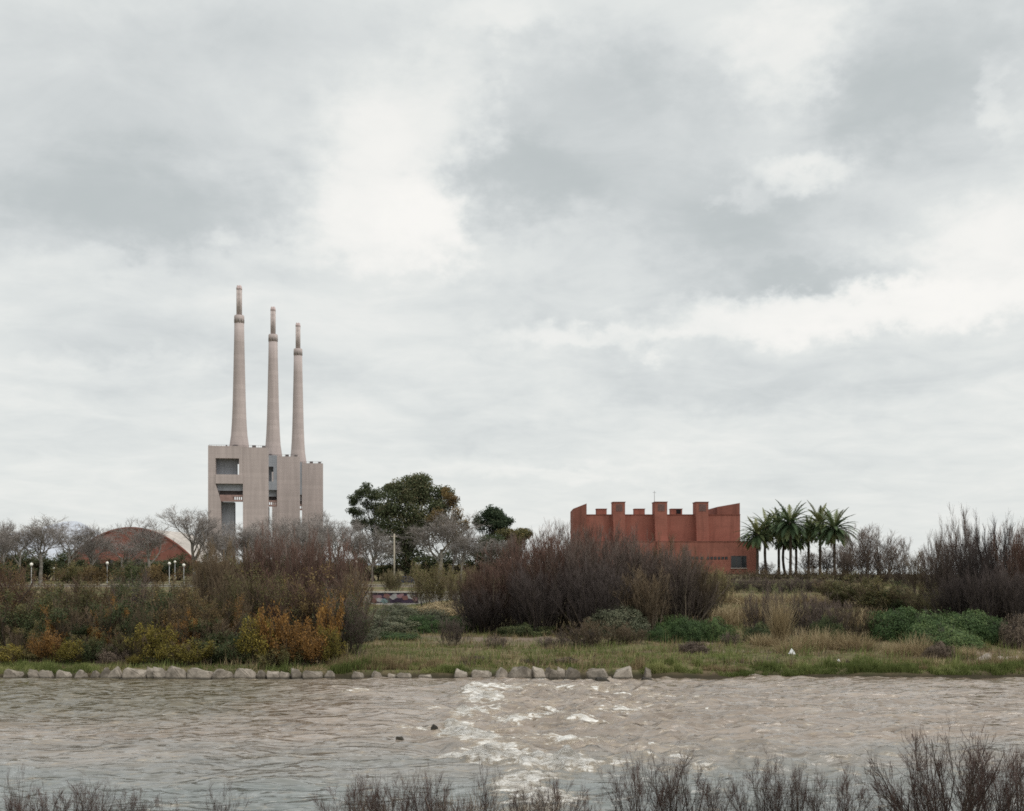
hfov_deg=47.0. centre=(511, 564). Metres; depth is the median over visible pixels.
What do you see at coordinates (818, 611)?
leafless bush
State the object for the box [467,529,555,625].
bare shrub
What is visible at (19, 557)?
plane tree
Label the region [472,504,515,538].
pine tree
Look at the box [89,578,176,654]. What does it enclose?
leafy shrub
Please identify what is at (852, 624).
leafless bush
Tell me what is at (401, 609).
cushion shrub
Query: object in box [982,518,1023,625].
bare shrub
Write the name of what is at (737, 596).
dry grass clump
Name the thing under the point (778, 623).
reed clump
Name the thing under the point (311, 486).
power station tower
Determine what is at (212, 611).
leafy shrub
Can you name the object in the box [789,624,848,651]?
dry grass clump
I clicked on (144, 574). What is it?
bare shrub
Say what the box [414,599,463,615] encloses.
dry mound
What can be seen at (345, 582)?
bare shrub
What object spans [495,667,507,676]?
boulder
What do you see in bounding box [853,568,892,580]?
brush
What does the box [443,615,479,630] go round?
bramble
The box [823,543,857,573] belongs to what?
bare shrub
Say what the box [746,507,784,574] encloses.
palm tree
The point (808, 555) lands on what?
palm tree
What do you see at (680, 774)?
riverside bush
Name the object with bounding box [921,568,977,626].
bare shrub
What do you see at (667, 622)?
bramble
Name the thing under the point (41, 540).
plane tree
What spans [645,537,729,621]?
bare shrub
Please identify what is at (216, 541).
plane tree
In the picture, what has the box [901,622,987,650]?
bramble
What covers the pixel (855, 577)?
brush
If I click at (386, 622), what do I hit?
cushion shrub
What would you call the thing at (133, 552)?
plane tree
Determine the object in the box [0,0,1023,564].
sky
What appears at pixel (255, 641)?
autumn shrub
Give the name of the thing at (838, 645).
dry grass clump
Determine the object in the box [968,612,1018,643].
bramble
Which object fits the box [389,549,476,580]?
evergreen bush
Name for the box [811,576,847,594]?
leafy shrub
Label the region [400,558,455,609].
willow bush
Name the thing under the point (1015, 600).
bare shrub
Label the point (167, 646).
autumn shrub
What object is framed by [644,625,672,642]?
bramble
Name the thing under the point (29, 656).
autumn shrub
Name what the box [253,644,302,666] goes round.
autumn shrub
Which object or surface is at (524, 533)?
pine tree
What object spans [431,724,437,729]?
boulder
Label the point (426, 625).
bramble
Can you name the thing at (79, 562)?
evergreen bush
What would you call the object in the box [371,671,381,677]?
boulder
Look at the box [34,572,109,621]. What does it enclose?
bare shrub
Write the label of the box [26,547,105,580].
evergreen bush
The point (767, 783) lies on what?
riverside bush
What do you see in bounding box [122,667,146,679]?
boulder
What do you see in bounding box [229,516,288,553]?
plane tree
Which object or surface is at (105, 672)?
boulder
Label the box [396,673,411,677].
boulder
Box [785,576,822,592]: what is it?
brush
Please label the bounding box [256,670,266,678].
boulder
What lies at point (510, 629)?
bramble
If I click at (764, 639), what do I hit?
dry grass clump
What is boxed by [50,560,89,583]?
promenade bush
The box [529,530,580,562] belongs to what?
bare shrub
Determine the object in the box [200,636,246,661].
leafy shrub
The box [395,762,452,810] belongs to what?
riverside bush
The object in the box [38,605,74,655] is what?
leafy shrub
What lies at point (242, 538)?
plane tree
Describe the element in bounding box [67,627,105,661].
leafy shrub
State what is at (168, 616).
leafy shrub
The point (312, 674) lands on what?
boulder
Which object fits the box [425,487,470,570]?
eucalyptus tree
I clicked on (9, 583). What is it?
bare shrub
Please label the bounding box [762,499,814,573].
palm tree
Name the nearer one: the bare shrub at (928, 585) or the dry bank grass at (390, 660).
the dry bank grass at (390, 660)
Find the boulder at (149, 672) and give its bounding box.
[146,666,153,678]
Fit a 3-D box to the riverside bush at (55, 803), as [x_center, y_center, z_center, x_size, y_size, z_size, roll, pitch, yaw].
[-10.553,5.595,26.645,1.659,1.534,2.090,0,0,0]
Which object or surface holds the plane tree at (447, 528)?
on the ground at (636, 674)
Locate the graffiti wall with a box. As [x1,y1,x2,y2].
[360,591,458,604]
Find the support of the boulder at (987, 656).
on the ground at (636, 674)
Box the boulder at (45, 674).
[38,670,54,678]
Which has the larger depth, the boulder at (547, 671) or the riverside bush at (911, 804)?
the boulder at (547, 671)
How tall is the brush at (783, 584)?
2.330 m
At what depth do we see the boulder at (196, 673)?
74.06 m
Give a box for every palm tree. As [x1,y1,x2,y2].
[733,515,778,574]
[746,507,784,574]
[761,507,797,570]
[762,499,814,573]
[767,537,800,573]
[785,526,812,572]
[795,515,822,573]
[800,500,844,574]
[810,507,861,573]
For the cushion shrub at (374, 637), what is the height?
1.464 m
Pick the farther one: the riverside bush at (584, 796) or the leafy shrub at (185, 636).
the leafy shrub at (185, 636)
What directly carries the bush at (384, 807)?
on the ground at (636, 674)
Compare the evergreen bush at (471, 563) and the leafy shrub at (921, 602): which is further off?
the evergreen bush at (471, 563)
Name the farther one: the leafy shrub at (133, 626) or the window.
the window
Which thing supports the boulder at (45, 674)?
on the river water
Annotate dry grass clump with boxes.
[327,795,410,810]
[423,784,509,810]
[692,605,760,626]
[714,599,776,621]
[715,591,760,602]
[721,591,791,604]
[743,632,784,645]
[748,602,806,617]
[752,591,821,603]
[767,633,808,652]
[787,604,830,622]
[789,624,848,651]
[795,592,842,605]
[802,627,864,651]
[828,631,883,650]
[836,604,898,627]
[878,639,916,655]
[890,631,940,656]
[947,644,991,657]
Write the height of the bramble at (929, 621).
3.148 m
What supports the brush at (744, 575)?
on the ground at (636, 674)
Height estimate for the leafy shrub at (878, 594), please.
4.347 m
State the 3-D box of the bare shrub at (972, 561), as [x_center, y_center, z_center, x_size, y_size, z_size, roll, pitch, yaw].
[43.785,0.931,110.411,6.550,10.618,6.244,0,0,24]
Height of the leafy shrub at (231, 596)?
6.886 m
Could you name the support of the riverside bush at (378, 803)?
on the ground at (636, 674)
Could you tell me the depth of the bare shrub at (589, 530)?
119.93 m
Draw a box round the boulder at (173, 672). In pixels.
[164,666,186,678]
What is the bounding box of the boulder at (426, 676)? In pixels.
[418,674,431,677]
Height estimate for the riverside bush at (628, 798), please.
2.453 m
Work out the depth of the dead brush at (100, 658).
78.14 m
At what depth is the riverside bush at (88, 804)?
27.03 m
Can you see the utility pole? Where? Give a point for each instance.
(394, 536)
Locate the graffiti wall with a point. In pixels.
(401, 597)
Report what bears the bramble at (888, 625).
on the ground at (636, 674)
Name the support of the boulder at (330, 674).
on the river water
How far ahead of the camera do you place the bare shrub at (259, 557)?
98.70 m
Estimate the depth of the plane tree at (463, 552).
221.20 m
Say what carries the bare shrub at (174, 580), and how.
on the ground at (636, 674)
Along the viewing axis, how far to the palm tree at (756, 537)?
225.29 m
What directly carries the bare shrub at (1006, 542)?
on the ground at (636, 674)
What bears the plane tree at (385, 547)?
on the ground at (636, 674)
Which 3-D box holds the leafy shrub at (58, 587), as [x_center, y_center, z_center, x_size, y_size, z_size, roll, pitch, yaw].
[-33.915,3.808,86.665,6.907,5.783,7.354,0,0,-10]
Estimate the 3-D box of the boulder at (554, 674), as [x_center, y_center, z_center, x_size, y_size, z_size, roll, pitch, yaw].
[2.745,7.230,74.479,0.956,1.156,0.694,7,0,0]
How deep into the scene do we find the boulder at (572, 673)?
74.15 m
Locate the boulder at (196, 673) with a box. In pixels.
[186,668,212,679]
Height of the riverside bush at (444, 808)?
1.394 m
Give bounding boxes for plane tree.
[0,513,79,583]
[0,519,19,562]
[0,521,43,567]
[48,521,100,581]
[72,525,125,582]
[96,538,151,567]
[105,516,178,582]
[155,504,233,582]
[187,527,228,561]
[208,522,236,561]
[214,524,272,564]
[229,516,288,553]
[245,526,293,564]
[256,512,311,568]
[271,520,331,558]
[288,509,341,557]
[315,516,365,581]
[323,521,400,560]
[356,530,402,581]
[396,507,488,581]
[444,523,486,580]
[455,536,512,571]
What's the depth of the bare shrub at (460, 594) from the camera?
111.23 m
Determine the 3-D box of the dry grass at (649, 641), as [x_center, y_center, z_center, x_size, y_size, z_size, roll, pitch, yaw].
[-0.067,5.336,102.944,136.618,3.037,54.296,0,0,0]
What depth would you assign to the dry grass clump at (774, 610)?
117.48 m
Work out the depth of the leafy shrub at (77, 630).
81.57 m
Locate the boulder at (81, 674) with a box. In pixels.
[74,670,87,677]
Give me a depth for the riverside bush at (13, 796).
27.59 m
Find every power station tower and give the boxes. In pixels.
[208,285,268,557]
[265,307,299,562]
[272,323,322,560]
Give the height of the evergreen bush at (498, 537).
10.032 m
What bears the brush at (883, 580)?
on the ground at (636, 674)
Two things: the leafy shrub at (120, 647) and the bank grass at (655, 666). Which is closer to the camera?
the bank grass at (655, 666)
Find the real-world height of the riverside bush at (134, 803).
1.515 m
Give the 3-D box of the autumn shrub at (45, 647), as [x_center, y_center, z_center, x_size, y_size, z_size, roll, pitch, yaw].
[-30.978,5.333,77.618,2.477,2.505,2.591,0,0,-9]
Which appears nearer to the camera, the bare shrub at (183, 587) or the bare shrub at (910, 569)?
the bare shrub at (183, 587)
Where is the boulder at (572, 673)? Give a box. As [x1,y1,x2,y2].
[564,667,581,679]
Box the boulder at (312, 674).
[302,670,322,678]
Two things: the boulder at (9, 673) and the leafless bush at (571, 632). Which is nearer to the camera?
the boulder at (9, 673)
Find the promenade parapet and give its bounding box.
[0,584,421,586]
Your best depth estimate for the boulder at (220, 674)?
74.05 m
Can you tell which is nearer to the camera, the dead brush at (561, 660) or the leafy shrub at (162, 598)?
the dead brush at (561, 660)
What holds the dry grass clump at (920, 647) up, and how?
on the ground at (636, 674)
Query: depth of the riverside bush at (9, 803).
25.98 m
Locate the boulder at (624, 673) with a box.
[613,666,632,678]
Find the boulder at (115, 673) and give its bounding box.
[107,666,122,678]
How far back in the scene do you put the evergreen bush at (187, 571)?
260.37 m
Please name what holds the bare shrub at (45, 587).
on the ground at (636, 674)
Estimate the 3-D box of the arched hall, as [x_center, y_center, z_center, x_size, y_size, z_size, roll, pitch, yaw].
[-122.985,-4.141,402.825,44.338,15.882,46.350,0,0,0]
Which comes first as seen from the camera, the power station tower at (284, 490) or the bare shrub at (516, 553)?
the bare shrub at (516, 553)
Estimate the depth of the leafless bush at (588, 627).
91.11 m
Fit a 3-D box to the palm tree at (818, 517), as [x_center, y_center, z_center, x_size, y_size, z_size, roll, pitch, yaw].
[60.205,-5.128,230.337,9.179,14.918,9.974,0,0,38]
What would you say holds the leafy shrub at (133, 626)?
on the ground at (636, 674)
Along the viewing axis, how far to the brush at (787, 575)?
149.48 m
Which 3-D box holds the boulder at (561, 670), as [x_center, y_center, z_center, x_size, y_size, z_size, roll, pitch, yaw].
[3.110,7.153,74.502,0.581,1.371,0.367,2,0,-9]
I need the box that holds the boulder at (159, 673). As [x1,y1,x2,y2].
[153,667,165,678]
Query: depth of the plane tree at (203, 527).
225.97 m
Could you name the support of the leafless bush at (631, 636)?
on the ground at (636, 674)
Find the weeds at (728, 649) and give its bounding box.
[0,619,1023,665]
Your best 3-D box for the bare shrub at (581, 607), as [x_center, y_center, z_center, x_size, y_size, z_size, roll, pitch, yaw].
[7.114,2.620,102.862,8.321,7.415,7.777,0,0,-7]
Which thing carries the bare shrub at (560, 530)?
on the ground at (636, 674)
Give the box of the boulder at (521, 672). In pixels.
[508,666,532,678]
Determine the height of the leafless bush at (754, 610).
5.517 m
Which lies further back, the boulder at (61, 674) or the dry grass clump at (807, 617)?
the dry grass clump at (807, 617)
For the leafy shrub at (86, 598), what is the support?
on the ground at (636, 674)
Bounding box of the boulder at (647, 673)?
[643,667,651,677]
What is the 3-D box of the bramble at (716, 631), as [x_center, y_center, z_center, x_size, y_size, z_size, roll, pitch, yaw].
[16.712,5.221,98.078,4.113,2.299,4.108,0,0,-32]
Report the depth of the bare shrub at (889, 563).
149.66 m
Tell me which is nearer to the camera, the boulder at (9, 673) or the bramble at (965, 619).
the boulder at (9, 673)
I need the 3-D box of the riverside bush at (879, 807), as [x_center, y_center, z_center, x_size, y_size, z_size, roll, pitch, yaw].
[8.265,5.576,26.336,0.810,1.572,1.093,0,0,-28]
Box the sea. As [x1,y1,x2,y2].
[759,565,979,573]
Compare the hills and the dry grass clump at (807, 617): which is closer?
the dry grass clump at (807, 617)
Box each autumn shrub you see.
[0,643,29,662]
[12,648,37,661]
[26,627,61,661]
[49,638,85,663]
[67,636,113,662]
[122,622,178,663]
[125,654,143,664]
[153,642,188,662]
[159,636,220,665]
[191,634,233,664]
[211,639,253,663]
[233,612,279,662]
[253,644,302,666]
[254,599,297,661]
[271,616,323,665]
[297,628,335,666]
[314,588,345,655]
[315,624,347,664]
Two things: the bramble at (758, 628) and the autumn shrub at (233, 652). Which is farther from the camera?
the bramble at (758, 628)
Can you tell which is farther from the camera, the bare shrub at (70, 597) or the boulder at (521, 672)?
the bare shrub at (70, 597)
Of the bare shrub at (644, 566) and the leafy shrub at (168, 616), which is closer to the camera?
the leafy shrub at (168, 616)
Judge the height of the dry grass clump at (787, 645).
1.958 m
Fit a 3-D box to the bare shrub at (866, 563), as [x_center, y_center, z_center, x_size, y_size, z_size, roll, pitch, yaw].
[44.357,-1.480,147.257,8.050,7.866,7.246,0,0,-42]
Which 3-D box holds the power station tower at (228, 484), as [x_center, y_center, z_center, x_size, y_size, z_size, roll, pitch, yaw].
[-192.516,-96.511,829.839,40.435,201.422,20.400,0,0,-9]
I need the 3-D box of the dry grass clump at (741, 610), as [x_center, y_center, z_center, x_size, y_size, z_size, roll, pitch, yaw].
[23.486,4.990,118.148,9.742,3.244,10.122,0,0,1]
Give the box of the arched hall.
[72,527,221,575]
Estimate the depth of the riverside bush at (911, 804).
25.89 m
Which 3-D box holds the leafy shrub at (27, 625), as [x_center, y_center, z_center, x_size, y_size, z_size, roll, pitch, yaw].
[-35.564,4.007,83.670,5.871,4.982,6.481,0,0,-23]
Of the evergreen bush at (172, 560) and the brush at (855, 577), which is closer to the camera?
the brush at (855, 577)
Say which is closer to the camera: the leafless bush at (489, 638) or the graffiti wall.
the leafless bush at (489, 638)
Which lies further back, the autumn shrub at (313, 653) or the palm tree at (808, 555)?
the palm tree at (808, 555)
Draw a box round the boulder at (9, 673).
[3,669,23,677]
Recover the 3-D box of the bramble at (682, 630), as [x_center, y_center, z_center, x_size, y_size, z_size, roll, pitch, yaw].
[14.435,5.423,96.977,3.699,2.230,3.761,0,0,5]
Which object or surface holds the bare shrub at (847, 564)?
on the ground at (636, 674)
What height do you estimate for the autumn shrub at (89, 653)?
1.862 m
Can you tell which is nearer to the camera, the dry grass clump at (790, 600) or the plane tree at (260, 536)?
the dry grass clump at (790, 600)
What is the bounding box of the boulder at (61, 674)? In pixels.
[56,670,71,678]
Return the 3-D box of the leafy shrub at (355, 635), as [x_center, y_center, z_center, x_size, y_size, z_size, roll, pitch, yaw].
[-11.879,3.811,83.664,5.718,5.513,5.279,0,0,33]
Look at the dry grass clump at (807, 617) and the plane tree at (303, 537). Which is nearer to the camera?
the dry grass clump at (807, 617)
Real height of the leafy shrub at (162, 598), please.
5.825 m
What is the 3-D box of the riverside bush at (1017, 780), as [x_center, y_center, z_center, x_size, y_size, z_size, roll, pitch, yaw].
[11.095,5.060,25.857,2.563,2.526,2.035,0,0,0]
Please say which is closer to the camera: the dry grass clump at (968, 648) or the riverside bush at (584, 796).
the riverside bush at (584, 796)
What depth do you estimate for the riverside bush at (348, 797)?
26.86 m
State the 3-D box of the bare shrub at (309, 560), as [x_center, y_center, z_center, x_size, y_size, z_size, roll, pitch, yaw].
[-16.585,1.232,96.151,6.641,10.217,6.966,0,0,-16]
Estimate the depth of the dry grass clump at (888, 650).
83.72 m
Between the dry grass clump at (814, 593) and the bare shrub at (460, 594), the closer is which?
the bare shrub at (460, 594)
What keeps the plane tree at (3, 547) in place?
on the ground at (636, 674)
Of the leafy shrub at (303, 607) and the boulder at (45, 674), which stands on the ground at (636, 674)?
the leafy shrub at (303, 607)
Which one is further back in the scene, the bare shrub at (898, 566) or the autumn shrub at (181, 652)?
the bare shrub at (898, 566)
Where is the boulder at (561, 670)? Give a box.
[557,667,564,678]
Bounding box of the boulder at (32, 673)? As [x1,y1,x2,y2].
[28,669,38,677]
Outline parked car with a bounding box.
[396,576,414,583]
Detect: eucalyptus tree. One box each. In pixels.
[345,481,390,567]
[373,471,460,575]
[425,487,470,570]
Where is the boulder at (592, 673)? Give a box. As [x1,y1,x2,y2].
[586,668,607,679]
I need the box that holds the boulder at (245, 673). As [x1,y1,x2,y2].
[234,668,255,678]
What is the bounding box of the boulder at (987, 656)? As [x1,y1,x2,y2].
[977,654,991,659]
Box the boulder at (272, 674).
[267,671,279,678]
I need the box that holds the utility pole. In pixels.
[391,534,396,576]
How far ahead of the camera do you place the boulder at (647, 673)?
74.45 m
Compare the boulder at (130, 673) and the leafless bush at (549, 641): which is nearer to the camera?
the boulder at (130, 673)
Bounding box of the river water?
[0,674,1023,810]
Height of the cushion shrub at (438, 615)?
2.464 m
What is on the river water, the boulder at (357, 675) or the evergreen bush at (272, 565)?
the boulder at (357, 675)
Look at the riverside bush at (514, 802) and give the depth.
26.58 m
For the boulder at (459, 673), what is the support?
on the river water
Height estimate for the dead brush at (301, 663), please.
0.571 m
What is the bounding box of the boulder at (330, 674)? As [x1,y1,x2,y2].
[324,670,334,678]
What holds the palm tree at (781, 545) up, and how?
on the ground at (636, 674)
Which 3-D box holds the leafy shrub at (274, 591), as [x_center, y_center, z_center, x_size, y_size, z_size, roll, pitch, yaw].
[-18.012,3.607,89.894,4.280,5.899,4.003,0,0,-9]
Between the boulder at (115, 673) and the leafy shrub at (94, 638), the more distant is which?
the leafy shrub at (94, 638)
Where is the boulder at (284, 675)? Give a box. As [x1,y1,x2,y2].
[279,671,290,679]
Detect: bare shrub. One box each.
[0,558,39,624]
[12,569,74,608]
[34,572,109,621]
[68,566,132,620]
[106,562,176,617]
[135,566,192,608]
[158,564,221,615]
[185,532,237,608]
[198,533,267,602]
[232,520,302,604]
[271,523,350,625]
[297,527,377,604]
[332,562,378,636]
[447,562,491,617]
[450,584,512,633]
[456,543,534,632]
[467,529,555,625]
[496,531,528,579]
[502,519,582,630]
[505,556,571,635]
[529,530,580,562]
[534,520,588,621]
[544,522,633,631]
[552,555,640,635]
[572,517,648,595]
[574,522,607,579]
[594,528,668,627]
[602,520,637,613]
[610,561,674,634]
[622,530,699,626]
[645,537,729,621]
[666,542,704,619]
[683,554,728,622]
[759,561,775,572]
[786,551,824,573]
[813,545,848,573]
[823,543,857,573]
[831,544,861,575]
[836,523,902,582]
[850,529,908,581]
[875,536,919,591]
[889,550,933,597]
[901,538,958,602]
[920,513,982,614]
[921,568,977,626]
[941,519,1016,617]
[947,503,986,618]
[951,562,1023,622]
[963,507,1023,620]
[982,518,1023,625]
[989,559,1023,623]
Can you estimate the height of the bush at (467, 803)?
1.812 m
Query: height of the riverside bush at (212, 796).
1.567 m
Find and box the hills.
[6,521,380,564]
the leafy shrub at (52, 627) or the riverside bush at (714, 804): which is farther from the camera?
the leafy shrub at (52, 627)
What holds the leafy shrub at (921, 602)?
on the ground at (636, 674)
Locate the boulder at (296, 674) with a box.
[291,668,301,678]
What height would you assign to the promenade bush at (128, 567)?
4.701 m
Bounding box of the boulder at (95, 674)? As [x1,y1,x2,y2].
[90,670,99,677]
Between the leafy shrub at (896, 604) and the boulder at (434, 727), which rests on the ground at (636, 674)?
the leafy shrub at (896, 604)
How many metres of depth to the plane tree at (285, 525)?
238.92 m
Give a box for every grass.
[0,603,1023,668]
[0,652,1023,676]
[100,647,1023,671]
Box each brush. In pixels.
[91,643,129,663]
[272,658,313,665]
[554,657,576,662]
[677,641,709,652]
[707,573,741,579]
[720,578,751,593]
[725,567,768,582]
[731,574,777,591]
[746,567,789,582]
[755,575,798,594]
[772,568,811,581]
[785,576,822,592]
[790,566,827,581]
[801,578,833,592]
[812,566,850,581]
[830,570,874,582]
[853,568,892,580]
[869,571,912,582]
[921,640,955,657]
[997,609,1023,649]
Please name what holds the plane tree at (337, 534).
on the ground at (636, 674)
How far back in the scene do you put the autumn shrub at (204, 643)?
77.81 m
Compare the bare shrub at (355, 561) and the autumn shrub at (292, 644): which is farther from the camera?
the bare shrub at (355, 561)
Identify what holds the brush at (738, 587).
on the ground at (636, 674)
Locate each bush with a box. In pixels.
[0,548,50,578]
[0,787,49,810]
[1,563,38,583]
[1,782,74,810]
[3,760,39,810]
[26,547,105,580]
[44,552,131,580]
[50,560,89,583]
[55,775,119,810]
[77,564,110,583]
[93,553,154,580]
[94,784,160,810]
[109,559,145,583]
[132,795,179,810]
[134,552,204,580]
[137,562,170,583]
[162,552,242,575]
[190,557,229,582]
[206,777,253,810]
[236,555,286,577]
[310,768,389,810]
[347,549,403,580]
[353,764,433,810]
[379,568,408,590]
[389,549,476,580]
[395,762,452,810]
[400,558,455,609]
[421,793,484,810]
[431,616,473,645]
[438,560,484,604]
[456,552,500,576]
[468,532,526,566]
[471,754,503,810]
[481,634,508,647]
[484,793,568,810]
[496,778,560,810]
[529,766,587,810]
[534,636,571,646]
[551,625,606,645]
[557,616,639,646]
[574,783,607,810]
[596,742,678,810]
[609,626,656,643]
[635,742,711,810]
[677,763,742,810]
[700,564,735,606]
[719,632,743,645]
[720,746,804,810]
[738,581,780,634]
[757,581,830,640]
[757,750,827,810]
[784,590,865,635]
[799,758,875,810]
[828,600,882,640]
[854,717,1023,810]
[860,765,949,810]
[861,777,898,810]
[932,726,1023,810]
[961,746,1023,810]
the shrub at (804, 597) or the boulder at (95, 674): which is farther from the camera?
the shrub at (804, 597)
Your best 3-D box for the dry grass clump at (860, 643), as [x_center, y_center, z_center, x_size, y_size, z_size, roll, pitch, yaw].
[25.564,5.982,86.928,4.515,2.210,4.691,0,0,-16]
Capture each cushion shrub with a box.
[347,627,380,642]
[360,613,421,634]
[369,602,423,618]
[409,606,455,629]
[583,603,650,635]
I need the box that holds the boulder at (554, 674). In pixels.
[548,669,561,679]
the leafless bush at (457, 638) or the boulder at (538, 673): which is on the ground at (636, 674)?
the leafless bush at (457, 638)
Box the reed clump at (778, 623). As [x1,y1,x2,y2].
[761,592,805,642]
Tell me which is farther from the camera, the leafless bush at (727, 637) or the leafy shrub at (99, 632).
the leafless bush at (727, 637)
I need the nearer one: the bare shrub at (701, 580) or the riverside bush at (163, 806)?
the riverside bush at (163, 806)
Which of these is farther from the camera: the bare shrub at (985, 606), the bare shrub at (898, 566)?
the bare shrub at (898, 566)
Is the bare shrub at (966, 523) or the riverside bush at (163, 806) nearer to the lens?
the riverside bush at (163, 806)
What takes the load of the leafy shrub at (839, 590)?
on the ground at (636, 674)
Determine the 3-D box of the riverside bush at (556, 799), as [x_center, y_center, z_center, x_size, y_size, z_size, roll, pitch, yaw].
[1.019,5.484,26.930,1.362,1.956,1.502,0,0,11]
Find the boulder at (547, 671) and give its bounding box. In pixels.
[545,667,550,678]
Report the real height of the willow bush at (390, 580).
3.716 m
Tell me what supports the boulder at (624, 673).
on the river water
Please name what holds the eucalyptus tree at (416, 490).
on the ground at (636, 674)
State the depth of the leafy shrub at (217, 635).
80.33 m
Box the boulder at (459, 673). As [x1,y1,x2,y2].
[454,669,466,677]
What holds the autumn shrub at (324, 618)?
on the ground at (636, 674)
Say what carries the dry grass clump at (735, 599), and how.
on the ground at (636, 674)
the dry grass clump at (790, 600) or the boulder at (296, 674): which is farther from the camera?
the dry grass clump at (790, 600)
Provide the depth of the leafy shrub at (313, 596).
86.47 m
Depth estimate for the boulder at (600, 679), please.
73.01 m
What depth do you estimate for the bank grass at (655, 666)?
75.32 m
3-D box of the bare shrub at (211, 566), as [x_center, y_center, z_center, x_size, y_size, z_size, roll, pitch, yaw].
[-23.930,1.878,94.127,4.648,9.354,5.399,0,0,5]
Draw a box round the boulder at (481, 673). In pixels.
[471,669,491,677]
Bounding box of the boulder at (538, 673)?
[532,666,545,678]
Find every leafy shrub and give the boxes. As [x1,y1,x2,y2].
[0,579,95,651]
[0,587,49,648]
[6,618,45,655]
[31,587,105,655]
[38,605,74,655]
[53,582,148,652]
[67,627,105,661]
[84,595,128,647]
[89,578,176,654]
[100,624,137,662]
[120,597,160,658]
[126,575,185,652]
[133,586,233,642]
[160,607,199,651]
[170,602,251,645]
[180,587,227,640]
[183,560,264,633]
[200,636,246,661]
[217,554,300,628]
[218,618,290,660]
[222,585,262,635]
[245,559,328,634]
[252,575,294,615]
[277,560,375,644]
[292,591,331,643]
[311,581,390,655]
[807,570,886,607]
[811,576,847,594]
[842,575,913,612]
[870,578,935,612]
[903,580,945,617]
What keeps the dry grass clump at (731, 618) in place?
on the ground at (636, 674)
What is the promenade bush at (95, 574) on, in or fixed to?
on the ground at (636, 674)
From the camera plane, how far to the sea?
1643.07 m
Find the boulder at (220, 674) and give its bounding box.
[211,669,233,679]
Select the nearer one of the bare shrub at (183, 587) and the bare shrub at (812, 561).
the bare shrub at (183, 587)
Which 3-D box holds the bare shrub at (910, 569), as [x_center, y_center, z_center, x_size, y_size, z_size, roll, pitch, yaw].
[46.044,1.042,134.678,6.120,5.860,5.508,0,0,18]
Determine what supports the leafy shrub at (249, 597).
on the ground at (636, 674)
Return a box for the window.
[731,556,746,568]
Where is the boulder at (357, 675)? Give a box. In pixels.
[351,671,363,678]
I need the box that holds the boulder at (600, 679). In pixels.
[595,677,609,681]
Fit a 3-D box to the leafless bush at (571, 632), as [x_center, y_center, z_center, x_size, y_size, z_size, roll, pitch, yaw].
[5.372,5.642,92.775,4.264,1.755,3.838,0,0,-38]
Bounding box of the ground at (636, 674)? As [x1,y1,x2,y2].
[0,565,1023,679]
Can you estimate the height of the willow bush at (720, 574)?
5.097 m
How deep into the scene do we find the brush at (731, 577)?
148.97 m
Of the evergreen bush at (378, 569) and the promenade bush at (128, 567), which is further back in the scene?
the evergreen bush at (378, 569)
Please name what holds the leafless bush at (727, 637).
on the ground at (636, 674)
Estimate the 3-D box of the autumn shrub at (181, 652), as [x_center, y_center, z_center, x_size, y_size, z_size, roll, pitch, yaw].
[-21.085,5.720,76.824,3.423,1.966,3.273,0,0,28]
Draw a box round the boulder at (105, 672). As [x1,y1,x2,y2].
[100,667,110,677]
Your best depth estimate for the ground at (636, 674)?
83.12 m
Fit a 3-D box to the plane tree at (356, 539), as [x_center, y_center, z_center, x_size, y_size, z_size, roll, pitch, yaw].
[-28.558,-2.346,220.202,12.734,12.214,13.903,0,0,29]
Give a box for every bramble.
[376,631,423,639]
[396,612,446,633]
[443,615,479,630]
[488,621,557,636]
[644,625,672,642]
[651,614,695,633]
[668,617,707,641]
[688,615,738,640]
[740,621,774,640]
[807,614,847,642]
[862,605,923,640]
[887,608,963,643]
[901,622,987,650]
[930,608,999,644]
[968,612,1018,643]
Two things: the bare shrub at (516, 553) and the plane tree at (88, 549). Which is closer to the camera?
the bare shrub at (516, 553)
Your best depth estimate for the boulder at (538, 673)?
74.35 m
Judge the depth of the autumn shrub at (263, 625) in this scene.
77.66 m
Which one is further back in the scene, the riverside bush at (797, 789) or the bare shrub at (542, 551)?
the bare shrub at (542, 551)
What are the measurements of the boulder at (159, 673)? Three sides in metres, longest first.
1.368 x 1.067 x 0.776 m
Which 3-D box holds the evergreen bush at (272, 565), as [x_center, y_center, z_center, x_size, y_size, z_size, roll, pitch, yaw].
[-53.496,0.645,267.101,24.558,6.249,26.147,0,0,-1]
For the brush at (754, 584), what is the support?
on the ground at (636, 674)
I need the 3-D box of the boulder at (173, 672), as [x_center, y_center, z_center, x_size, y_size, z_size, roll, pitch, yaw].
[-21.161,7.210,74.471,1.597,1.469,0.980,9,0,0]
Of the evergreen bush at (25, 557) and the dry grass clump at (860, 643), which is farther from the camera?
the evergreen bush at (25, 557)
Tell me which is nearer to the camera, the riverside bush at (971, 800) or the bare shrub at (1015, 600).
the riverside bush at (971, 800)
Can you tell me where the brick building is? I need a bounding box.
[570,491,755,573]
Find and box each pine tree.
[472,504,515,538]
[494,527,532,552]

